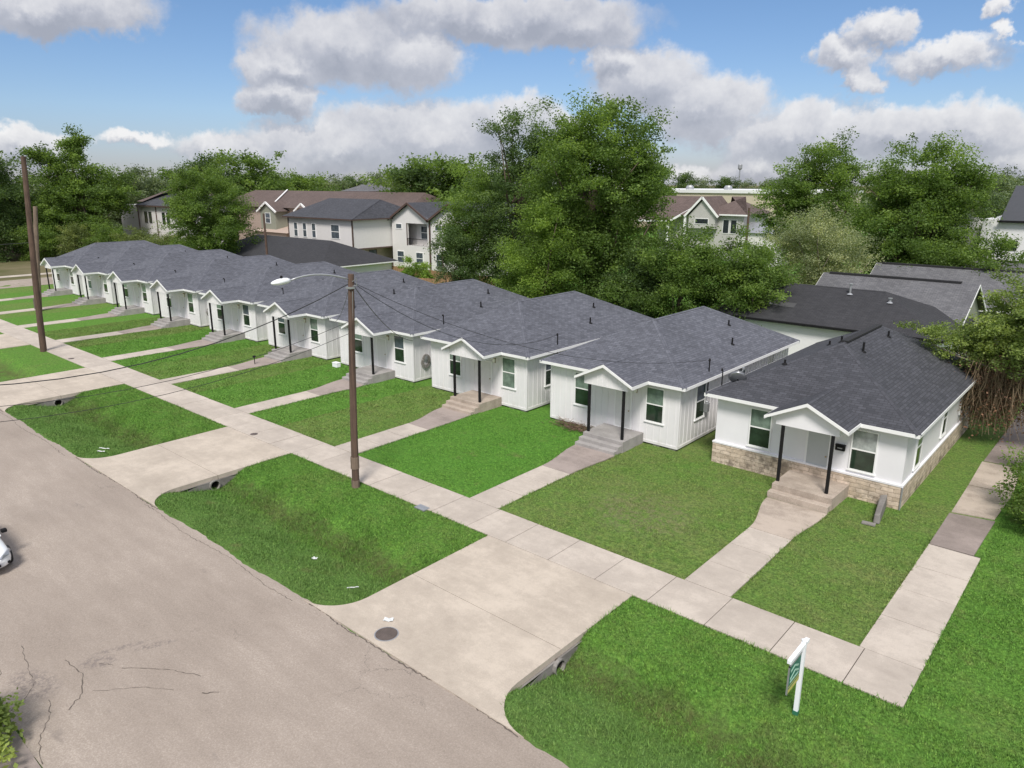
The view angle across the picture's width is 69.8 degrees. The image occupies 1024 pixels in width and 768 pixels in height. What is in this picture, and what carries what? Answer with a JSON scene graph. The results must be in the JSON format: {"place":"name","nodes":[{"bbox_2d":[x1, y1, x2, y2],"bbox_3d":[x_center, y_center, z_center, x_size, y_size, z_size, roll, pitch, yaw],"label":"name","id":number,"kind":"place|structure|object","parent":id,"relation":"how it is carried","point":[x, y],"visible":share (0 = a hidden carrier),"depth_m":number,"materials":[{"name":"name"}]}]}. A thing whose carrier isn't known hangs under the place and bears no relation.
{"place":"outdoors","nodes":[
{"label":"outdoors","id":0,"kind":"place"},
{"bbox_2d":[0,334,29,348],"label":"driveway","id":1,"kind":"structure","parent":0,"point":[7,341],"depth_m":62.07,"materials":[{"name":"concrete"}]},
{"bbox_2d":[0,725,40,767],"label":"pavement","id":2,"kind":"structure","parent":0,"point":[24,758],"depth_m":17.41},
{"bbox_2d":[0,277,52,288],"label":"side street","id":3,"kind":"structure","parent":0,"point":[24,282],"depth_m":98.87,"materials":[{"name":"concrete"}]},
{"bbox_2d":[0,303,79,314],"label":"path","id":4,"kind":"structure","parent":0,"point":[43,308],"depth_m":78.64,"materials":[{"name":"concrete"}]},
{"bbox_2d":[0,368,123,411],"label":"driveway","id":5,"kind":"structure","parent":0,"point":[32,393],"depth_m":48.78,"materials":[{"name":"concrete"}]},
{"bbox_2d":[18,313,116,327],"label":"path","id":6,"kind":"structure","parent":0,"point":[106,315],"depth_m":72.05,"materials":[{"name":"concrete"}]},
{"bbox_2d":[57,325,160,342],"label":"path","id":7,"kind":"structure","parent":0,"point":[137,329],"depth_m":65.38,"materials":[{"name":"concrete"}]},
{"bbox_2d":[103,340,215,360],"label":"path","id":8,"kind":"structure","parent":0,"point":[197,343],"depth_m":59.21,"materials":[{"name":"concrete"}]},
{"bbox_2d":[76,427,290,507],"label":"driveway","id":9,"kind":"structure","parent":0,"point":[150,474],"depth_m":35.76,"materials":[{"name":"concrete"}]},
{"bbox_2d":[161,357,279,383],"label":"path","id":10,"kind":"structure","parent":0,"point":[262,361],"depth_m":52.99,"materials":[{"name":"concrete"}]},
{"bbox_2d":[0,410,568,767],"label":"road","id":11,"kind":"structure","parent":0,"point":[136,631],"depth_m":20.94,"materials":[{"name":"asphalt"}]},
{"bbox_2d":[0,528,13,567],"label":"parked car","id":12,"kind":"object","parent":11,"relation":"on","point":[6,555],"visible":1,"depth_m":25.66,"materials":[{"name":"white paint"}]},
{"bbox_2d":[235,379,362,413],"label":"path","id":13,"kind":"structure","parent":0,"point":[337,385],"depth_m":46.61,"materials":[{"name":"concrete"}]},
{"bbox_2d":[342,183,389,191],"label":"distant house","id":14,"kind":"structure","parent":0,"point":[363,188],"depth_m":157.12,"materials":[{"name":"grey"}]},
{"bbox_2d":[335,407,470,452],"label":"path","id":15,"kind":"structure","parent":0,"point":[441,416],"depth_m":40.43,"materials":[{"name":"concrete"}]},
{"bbox_2d":[0,319,921,707],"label":"pavement","id":16,"kind":"structure","parent":0,"point":[888,679],"depth_m":26.89,"materials":[{"name":"concrete"}]},
{"bbox_2d":[305,535,631,738],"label":"driveway","id":17,"kind":"structure","parent":0,"point":[486,624],"depth_m":23.06,"materials":[{"name":"concrete"}]},
{"bbox_2d":[374,627,398,640],"bbox_3d":[-3.786,7.534,22.142,0.740,0.022,0.740,13,20,39],"label":"manhole cover","id":18,"kind":"object","parent":17,"relation":"on","point":[386,634],"visible":1,"depth_m":22.11,"materials":[{"name":"metal"}]},
{"bbox_2d":[0,185,1023,767],"bbox_3d":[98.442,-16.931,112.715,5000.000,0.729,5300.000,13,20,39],"label":"ground","id":19,"kind":"structure","parent":0,"point":[942,487],"depth_m":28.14,"materials":[{"name":"plant"}]},
{"bbox_2d":[0,687,25,767],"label":"roadside bush","id":20,"kind":"object","parent":19,"relation":"on","point":[6,715],"visible":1,"depth_m":17.63,"materials":[{"name":"green plant"}]},
{"bbox_2d":[0,148,44,253],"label":"distant tree","id":21,"kind":"object","parent":19,"relation":"on","point":[16,203],"visible":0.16,"depth_m":136.39,"materials":[{"name":"green plant"}]},
{"bbox_2d":[0,154,45,261],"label":"shade tree","id":22,"kind":"object","parent":19,"relation":"on","point":[9,217],"visible":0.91,"depth_m":124.62,"materials":[{"name":"green plant"}]},
{"bbox_2d":[20,156,46,351],"bbox_3d":[-37.333,-9.818,57.260,1.256,15.222,0.491,-9,18,-29],"label":"utility pole","id":23,"kind":"object","parent":19,"relation":"on","point":[38,309],"visible":0.85,"depth_m":57.15,"materials":[{"name":"brown wood"}]},
{"bbox_2d":[8,222,63,260],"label":"hedge bush","id":24,"kind":"object","parent":19,"relation":"on","point":[47,240],"visible":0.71,"depth_m":125.18,"materials":[{"name":"green plant"}]},
{"bbox_2d":[33,206,41,308],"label":"utility pole","id":25,"kind":"object","parent":19,"relation":"on","point":[35,224],"visible":0.49,"depth_m":75.65,"materials":[{"name":"brown wood"}]},
{"bbox_2d":[52,221,98,255],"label":"hedge bush","id":26,"kind":"object","parent":19,"relation":"on","point":[74,234],"visible":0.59,"depth_m":124.08,"materials":[{"name":"green plant"}]},
{"bbox_2d":[18,123,141,241],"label":"shade tree","id":27,"kind":"object","parent":19,"relation":"on","point":[64,195],"visible":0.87,"depth_m":129.33,"materials":[{"name":"green plant"}]},
{"bbox_2d":[40,240,158,296],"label":"bungalow","id":28,"kind":"object","parent":19,"relation":"on","point":[65,280],"visible":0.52,"depth_m":89.09,"materials":[{"name":"white wood"}]},
{"bbox_2d":[77,215,126,248],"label":"hedge bush","id":29,"kind":"object","parent":19,"relation":"on","point":[106,229],"visible":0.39,"depth_m":123.74,"materials":[{"name":"green plant"}]},
{"bbox_2d":[85,164,152,233],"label":"distant tree","id":30,"kind":"object","parent":19,"relation":"on","point":[116,219],"visible":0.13,"depth_m":175.23,"materials":[{"name":"green plant"}]},
{"bbox_2d":[71,244,197,305],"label":"bungalow","id":31,"kind":"object","parent":19,"relation":"on","point":[98,287],"visible":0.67,"depth_m":82.79,"materials":[{"name":"white wood"}]},
{"bbox_2d":[108,225,160,240],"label":"hedge bush","id":32,"kind":"object","parent":19,"relation":"on","point":[134,235],"visible":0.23,"depth_m":123.14,"materials":[{"name":"green plant"}]},
{"bbox_2d":[116,164,166,203],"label":"distant tree","id":33,"kind":"object","parent":19,"relation":"on","point":[153,186],"visible":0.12,"depth_m":184.46,"materials":[{"name":"green plant"}]},
{"bbox_2d":[107,249,242,315],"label":"bungalow","id":34,"kind":"object","parent":19,"relation":"on","point":[137,294],"visible":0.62,"depth_m":76.54,"materials":[{"name":"white wood"}]},
{"bbox_2d":[121,185,228,247],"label":"grey house","id":35,"kind":"structure","parent":19,"relation":"on","point":[149,209],"depth_m":138.59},
{"bbox_2d":[178,473,236,491],"bbox_3d":[-13.979,4.701,34.176,0.742,0.655,3.900,13,20,39],"label":"culvert","id":36,"kind":"object","parent":19,"relation":"on","point":[219,483],"visible":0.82,"depth_m":34.08,"materials":[{"name":"concrete"}]},
{"bbox_2d":[152,162,266,253],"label":"shade tree","id":37,"kind":"object","parent":19,"relation":"on","point":[190,207],"visible":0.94,"depth_m":102.70,"materials":[{"name":"green plant"}]},
{"bbox_2d":[150,255,294,327],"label":"bungalow","id":38,"kind":"object","parent":19,"relation":"on","point":[180,301],"visible":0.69,"depth_m":70.26,"materials":[{"name":"white wood"}]},
{"bbox_2d":[180,147,286,239],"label":"distant tree","id":39,"kind":"object","parent":19,"relation":"on","point":[208,160],"visible":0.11,"depth_m":169.15,"materials":[{"name":"green plant"}]},
{"bbox_2d":[45,317,456,438],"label":"lawn grass","id":40,"kind":"structure","parent":19,"relation":"on","point":[180,335],"depth_m":52.40,"materials":[{"name":"plant"}]},
{"bbox_2d":[196,148,308,197],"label":"distant tree","id":41,"kind":"object","parent":19,"relation":"on","point":[249,161],"visible":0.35,"depth_m":165.88,"materials":[{"name":"green plant"}]},
{"bbox_2d":[198,261,357,342],"bbox_3d":[-20.775,-8.203,68.658,9.224,5.872,17.342,13,20,39],"label":"bungalow","id":42,"kind":"object","parent":19,"relation":"on","point":[234,309],"visible":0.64,"depth_m":63.94,"materials":[{"name":"white wood"}]},
{"bbox_2d":[225,234,397,272],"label":"outbuilding","id":43,"kind":"structure","parent":19,"relation":"on","point":[297,250],"depth_m":99.43,"materials":[{"name":"grey paint"}]},
{"bbox_2d":[283,171,345,190],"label":"distant tree","id":44,"kind":"object","parent":19,"relation":"on","point":[310,183],"visible":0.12,"depth_m":186.48,"materials":[{"name":"green plant"}]},
{"bbox_2d":[271,274,359,488],"bbox_3d":[-7.998,0.300,30.750,3.533,9.865,0.674,-11,19,-35],"label":"street lamp","id":45,"kind":"object","parent":19,"relation":"on","point":[354,457],"visible":0.99,"depth_m":31.39,"materials":[{"name":"brown wood"}]},
{"bbox_2d":[0,284,347,384],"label":"overhead wire","id":46,"kind":"object","parent":45,"relation":"attached to","point":[176,354],"visible":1,"depth_m":28.07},
{"bbox_2d":[307,174,355,189],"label":"distant tree","id":47,"kind":"object","parent":19,"relation":"on","point":[333,181],"visible":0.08,"depth_m":216.89,"materials":[{"name":"green plant"}]},
{"bbox_2d":[282,198,399,265],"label":"townhouse","id":48,"kind":"structure","parent":19,"relation":"on","point":[364,224],"depth_m":109.73,"materials":[{"name":"paint"}]},
{"bbox_2d":[237,189,447,239],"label":"townhouse","id":49,"kind":"structure","parent":19,"relation":"on","point":[275,205],"depth_m":141.67,"materials":[{"name":"beige brick"}]},
{"bbox_2d":[257,269,433,361],"bbox_3d":[-13.268,-6.457,62.364,9.224,5.872,17.342,13,20,39],"label":"bungalow","id":50,"kind":"object","parent":19,"relation":"on","point":[308,321],"visible":0.6,"depth_m":57.77,"materials":[{"name":"white wood"}]},
{"bbox_2d":[309,317,319,343],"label":"window","id":51,"kind":"structure","parent":50,"relation":"in","point":[314,330],"depth_m":56.48,"materials":[{"name":"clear glass"}]},
{"bbox_2d":[353,163,431,193],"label":"distant tree","id":52,"kind":"object","parent":19,"relation":"on","point":[395,189],"visible":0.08,"depth_m":142.89,"materials":[{"name":"green plant"}]},
{"bbox_2d":[395,254,435,278],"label":"garden shrub","id":53,"kind":"object","parent":19,"relation":"on","point":[425,266],"visible":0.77,"depth_m":95.54,"materials":[{"name":"green plant"}]},
{"bbox_2d":[381,154,468,196],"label":"distant tree","id":54,"kind":"object","parent":19,"relation":"on","point":[404,175],"visible":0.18,"depth_m":130.26,"materials":[{"name":"green plant"}]},
{"bbox_2d":[329,279,529,384],"bbox_3d":[-5.762,-4.712,56.070,9.224,5.872,17.342,13,20,39],"label":"bungalow","id":55,"kind":"object","parent":19,"relation":"on","point":[383,352],"visible":0.57,"depth_m":51.77,"materials":[{"name":"white wood"}]},
{"bbox_2d":[377,338,386,367],"bbox_3d":[-9.137,-2.169,51.517,0.920,2.000,0.090,13,20,39],"label":"door","id":56,"kind":"structure","parent":55,"relation":"in","point":[381,344],"depth_m":51.53,"materials":[{"name":"white metal"}]},
{"bbox_2d":[393,335,405,363],"bbox_3d":[-7.706,-2.374,50.179,1.160,1.910,0.075,13,20,39],"label":"window","id":57,"kind":"structure","parent":55,"relation":"in","point":[399,344],"depth_m":50.19,"materials":[{"name":"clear glass"}]},
{"bbox_2d":[401,151,497,202],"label":"distant tree","id":58,"kind":"object","parent":19,"relation":"on","point":[438,163],"visible":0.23,"depth_m":126.86,"materials":[{"name":"green plant"}]},
{"bbox_2d":[423,224,487,283],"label":"vine clad tree","id":59,"kind":"object","parent":19,"relation":"on","point":[456,254],"visible":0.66,"depth_m":70.98,"materials":[{"name":"green plant"}]},
{"bbox_2d":[388,202,524,275],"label":"townhouse","id":60,"kind":"structure","parent":19,"relation":"on","point":[412,231],"depth_m":108.22,"materials":[{"name":"paint"}]},
{"bbox_2d":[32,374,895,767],"bbox_3d":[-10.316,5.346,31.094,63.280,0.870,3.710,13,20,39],"label":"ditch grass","id":61,"kind":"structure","parent":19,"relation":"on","point":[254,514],"depth_m":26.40,"materials":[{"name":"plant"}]},
{"bbox_2d":[428,156,509,286],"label":"drooping tree","id":62,"kind":"object","parent":19,"relation":"on","point":[458,206],"visible":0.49,"depth_m":74.25,"materials":[{"name":"green plant"}]},
{"bbox_2d":[421,158,524,203],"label":"distant tree","id":63,"kind":"object","parent":19,"relation":"on","point":[443,179],"visible":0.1,"depth_m":128.93,"materials":[{"name":"green plant"}]},
{"bbox_2d":[459,99,561,296],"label":"shade tree","id":64,"kind":"object","parent":19,"relation":"on","point":[504,227],"visible":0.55,"depth_m":71.06,"materials":[{"name":"green plant"}]},
{"bbox_2d":[421,291,653,414],"bbox_3d":[1.744,-2.967,49.777,9.224,5.872,17.342,13,20,39],"label":"bungalow","id":65,"kind":"object","parent":19,"relation":"on","point":[476,376],"visible":0.77,"depth_m":45.61,"materials":[{"name":"white wood"}]},
{"bbox_2d":[449,349,461,377],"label":"window","id":66,"kind":"structure","parent":65,"relation":"in","point":[458,358],"depth_m":46.81,"materials":[{"name":"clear glass"}]},
{"bbox_2d":[481,361,490,393],"bbox_3d":[-1.631,-0.424,45.223,0.920,2.000,0.090,13,20,39],"label":"door","id":67,"kind":"structure","parent":65,"relation":"in","point":[485,366],"depth_m":45.21,"materials":[{"name":"white metal"}]},
{"bbox_2d":[501,356,515,390],"bbox_3d":[-0.199,-0.629,43.886,1.160,1.910,0.075,13,20,39],"label":"window","id":68,"kind":"structure","parent":65,"relation":"in","point":[508,364],"depth_m":43.88,"materials":[{"name":"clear glass"}]},
{"bbox_2d":[489,186,589,298],"bbox_3d":[2.148,-10.078,62.541,8.892,13.118,9.944,-1,15,-4],"label":"bushy tree","id":69,"kind":"object","parent":19,"relation":"on","point":[524,272],"visible":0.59,"depth_m":61.00,"materials":[{"name":"green plant"}]},
{"bbox_2d":[520,641,581,688],"bbox_3d":[1.132,8.215,21.507,0.742,0.655,3.900,13,20,39],"label":"culvert","id":70,"kind":"object","parent":19,"relation":"on","point":[554,665],"visible":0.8,"depth_m":21.13,"materials":[{"name":"concrete"}]},
{"bbox_2d":[542,415,592,431],"bbox_3d":[3.708,2.302,40.343,5.078,0.503,1.300,12,19,37],"label":"brush pile","id":71,"kind":"object","parent":19,"relation":"on","point":[579,427],"visible":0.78,"depth_m":40.59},
{"bbox_2d":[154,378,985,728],"bbox_3d":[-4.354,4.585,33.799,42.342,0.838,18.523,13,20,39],"label":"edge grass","id":72,"kind":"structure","parent":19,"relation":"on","point":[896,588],"depth_m":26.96,"materials":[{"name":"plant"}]},
{"bbox_2d":[510,87,681,309],"bbox_3d":[6.897,-14.411,63.162,16.086,21.124,13.486,13,20,39],"label":"shade tree","id":73,"kind":"object","parent":19,"relation":"on","point":[638,173],"visible":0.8,"depth_m":60.24,"materials":[{"name":"green plant"}]},
{"bbox_2d":[589,240,670,317],"bbox_3d":[9.719,-7.360,60.618,7.706,8.908,6.566,13,20,39],"label":"tree","id":74,"kind":"object","parent":19,"relation":"on","point":[622,277],"visible":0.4,"depth_m":59.37,"materials":[{"name":"green plant"}]},
{"bbox_2d":[540,306,799,455],"bbox_3d":[9.251,-1.222,43.483,9.224,5.872,17.342,13,20,39],"label":"bungalow","id":75,"kind":"object","parent":19,"relation":"on","point":[653,392],"visible":0.83,"depth_m":39.44,"materials":[{"name":"wood"}]},
{"bbox_2d":[573,371,587,407],"bbox_3d":[3.882,0.320,40.464,1.160,1.910,0.075,13,20,39],"label":"window","id":76,"kind":"structure","parent":75,"relation":"in","point":[581,388],"depth_m":40.56,"materials":[{"name":"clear glass"}]},
{"bbox_2d":[615,390,630,427],"bbox_3d":[5.875,1.321,38.929,0.920,2.000,0.090,13,20,39],"label":"door","id":77,"kind":"structure","parent":75,"relation":"in","point":[618,410],"depth_m":38.94,"materials":[{"name":"wood"}]},
{"bbox_2d":[644,386,664,425],"bbox_3d":[7.307,1.116,37.592,1.160,1.910,0.075,13,20,39],"label":"window","id":78,"kind":"structure","parent":75,"relation":"in","point":[655,397],"depth_m":37.60,"materials":[{"name":"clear glass"}]},
{"bbox_2d":[694,383,706,421],"bbox_3d":[9.845,0.918,38.323,0.075,1.910,1.120,13,20,39],"label":"window","id":79,"kind":"structure","parent":75,"relation":"in","point":[700,390],"depth_m":38.30,"materials":[{"name":"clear glass"}]},
{"bbox_2d":[618,216,735,318],"bbox_3d":[12.763,-7.833,58.475,9.424,10.986,8.754,5,16,16],"label":"bushy tree","id":80,"kind":"object","parent":19,"relation":"on","point":[686,265],"visible":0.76,"depth_m":56.58,"materials":[{"name":"green plant"}]},
{"bbox_2d":[669,171,701,188],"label":"distant tree","id":81,"kind":"object","parent":19,"relation":"on","point":[682,182],"visible":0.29,"depth_m":309.85,"materials":[{"name":"green plant"}]},
{"bbox_2d":[639,196,770,259],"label":"gable house","id":82,"kind":"structure","parent":19,"relation":"on","point":[721,213],"depth_m":127.72,"materials":[{"name":"grey"}]},
{"bbox_2d":[622,185,863,226],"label":"warehouse","id":83,"kind":"structure","parent":19,"relation":"on","point":[727,192],"depth_m":212.19,"materials":[{"name":"beige metal"}]},
{"bbox_2d":[684,221,802,325],"bbox_3d":[17.838,-7.303,57.251,9.207,10.627,8.176,13,20,39],"label":"bushy tree","id":84,"kind":"object","parent":19,"relation":"on","point":[749,277],"visible":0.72,"depth_m":55.41,"materials":[{"name":"green plant"}]},
{"bbox_2d":[737,222,781,266],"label":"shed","id":85,"kind":"structure","parent":19,"relation":"on","point":[752,225],"depth_m":120.11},
{"bbox_2d":[785,637,809,715],"bbox_3d":[7.063,7.502,18.345,0.165,2.270,1.230,13,20,39],"label":"yard sign","id":86,"kind":"object","parent":19,"relation":"on","point":[796,660],"visible":1,"depth_m":18.28,"materials":[{"name":"white plastic"}]},
{"bbox_2d":[748,126,876,280],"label":"shade tree","id":87,"kind":"object","parent":19,"relation":"on","point":[796,194],"visible":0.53,"depth_m":82.61,"materials":[{"name":"green plant"}]},
{"bbox_2d":[755,199,890,285],"bbox_3d":[27.599,-9.949,64.218,12.097,12.056,8.863,13,20,39],"label":"pale tree","id":88,"kind":"object","parent":19,"relation":"on","point":[802,235],"visible":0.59,"depth_m":63.22,"materials":[{"name":"green plant"}]},
{"bbox_2d":[704,324,976,513],"bbox_3d":[17.024,0.469,37.057,9.454,6.049,17.162,13,20,39],"label":"bungalow","id":89,"kind":"object","parent":19,"relation":"on","point":[881,402],"visible":0.98,"depth_m":33.03,"materials":[{"name":"white paint"}]},
{"bbox_2d":[746,407,772,450],"bbox_3d":[11.509,2.093,34.069,1.160,1.910,0.075,13,20,39],"label":"window","id":90,"kind":"structure","parent":89,"relation":"in","point":[759,433],"depth_m":34.08,"materials":[{"name":"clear glass"}]},
{"bbox_2d":[806,431,829,466],"bbox_3d":[13.518,3.098,32.522,0.920,2.000,0.090,13,20,39],"label":"door","id":91,"kind":"structure","parent":89,"relation":"in","point":[818,443],"depth_m":32.47,"materials":[{"name":"wood"}]},
{"bbox_2d":[846,429,879,476],"bbox_3d":[14.934,2.889,31.197,1.160,1.910,0.075,13,20,39],"label":"window","id":92,"kind":"structure","parent":89,"relation":"in","point":[864,443],"depth_m":31.19,"materials":[{"name":"green glass"}]},
{"bbox_2d":[912,436,923,470],"bbox_3d":[17.646,2.732,31.783,0.075,1.910,1.120,13,20,39],"label":"window","id":93,"kind":"structure","parent":89,"relation":"in","point":[919,445],"depth_m":31.85,"materials":[{"name":"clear glass"}]},
{"bbox_2d":[714,283,974,354],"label":"outbuilding","id":94,"kind":"structure","parent":19,"relation":"on","point":[806,315],"depth_m":52.71,"materials":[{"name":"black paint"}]},
{"bbox_2d":[861,495,886,526],"bbox_3d":[14.870,5.110,30.073,0.638,0.605,2.197,10,18,32],"label":"splash block","id":95,"kind":"object","parent":19,"relation":"on","point":[880,508],"depth_m":29.63,"materials":[{"name":"concrete"}]},
{"bbox_2d":[816,271,986,356],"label":"row house","id":96,"kind":"structure","parent":19,"relation":"on","point":[954,300],"depth_m":55.49,"materials":[{"name":"grey"}]},
{"bbox_2d":[837,130,1005,273],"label":"shade tree","id":97,"kind":"object","parent":19,"relation":"on","point":[939,199],"visible":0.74,"depth_m":69.78,"materials":[{"name":"green plant"}]},
{"bbox_2d":[870,262,1023,341],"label":"row house","id":98,"kind":"structure","parent":19,"relation":"on","point":[967,275],"depth_m":63.21,"materials":[{"name":"grey"}]},
{"bbox_2d":[891,229,1023,275],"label":"tree","id":99,"kind":"object","parent":19,"relation":"on","point":[969,256],"visible":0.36,"depth_m":64.53,"materials":[{"name":"green plant"}]},
{"bbox_2d":[893,266,1023,446],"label":"vine draped tree","id":100,"kind":"object","parent":19,"relation":"on","point":[995,368],"visible":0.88,"depth_m":36.82,"materials":[{"name":"green plant"}]},
{"bbox_2d":[940,164,1020,231],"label":"distant tree","id":101,"kind":"object","parent":19,"relation":"on","point":[997,196],"visible":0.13,"depth_m":161.47,"materials":[{"name":"green plant"}]},
{"bbox_2d":[947,185,1023,260],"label":"tall house","id":102,"kind":"structure","parent":19,"relation":"on","point":[1012,222],"depth_m":69.78,"materials":[{"name":"white"}]},
{"bbox_2d":[984,170,1023,215],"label":"distant tree","id":103,"kind":"object","parent":19,"relation":"on","point":[1007,189],"visible":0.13,"depth_m":167.56,"materials":[{"name":"green plant"}]},
{"bbox_2d":[989,441,1023,533],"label":"leafy shrub","id":104,"kind":"object","parent":19,"relation":"on","point":[1018,508],"visible":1,"depth_m":29.94,"materials":[{"name":"green plant"}]},
{"bbox_2d":[0,0,1023,185],"label":"sky","id":105,"kind":"structure","parent":0,"point":[344,87],"materials":[{"name":"blue"}]},
{"bbox_2d":[470,445,613,508],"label":"path","id":106,"kind":"structure","parent":0,"point":[571,460],"depth_m":34.13,"materials":[{"name":"concrete"}]},
{"bbox_2d":[318,401,1023,742],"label":"lawn grass","id":107,"kind":"structure","parent":0,"point":[629,491],"depth_m":29.78,"materials":[{"name":"plant"}]},
{"bbox_2d":[685,497,826,596],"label":"path","id":108,"kind":"structure","parent":0,"point":[729,569],"depth_m":27.44,"materials":[{"name":"concrete"}]},
{"bbox_2d":[860,411,1023,670],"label":"side path","id":109,"kind":"structure","parent":0,"point":[915,615],"depth_m":25.69,"materials":[{"name":"concrete"}]},
{"bbox_2d":[899,474,1023,766],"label":"corner grass","id":110,"kind":"structure","parent":0,"point":[1001,632],"depth_m":21.37,"materials":[{"name":"plant"}]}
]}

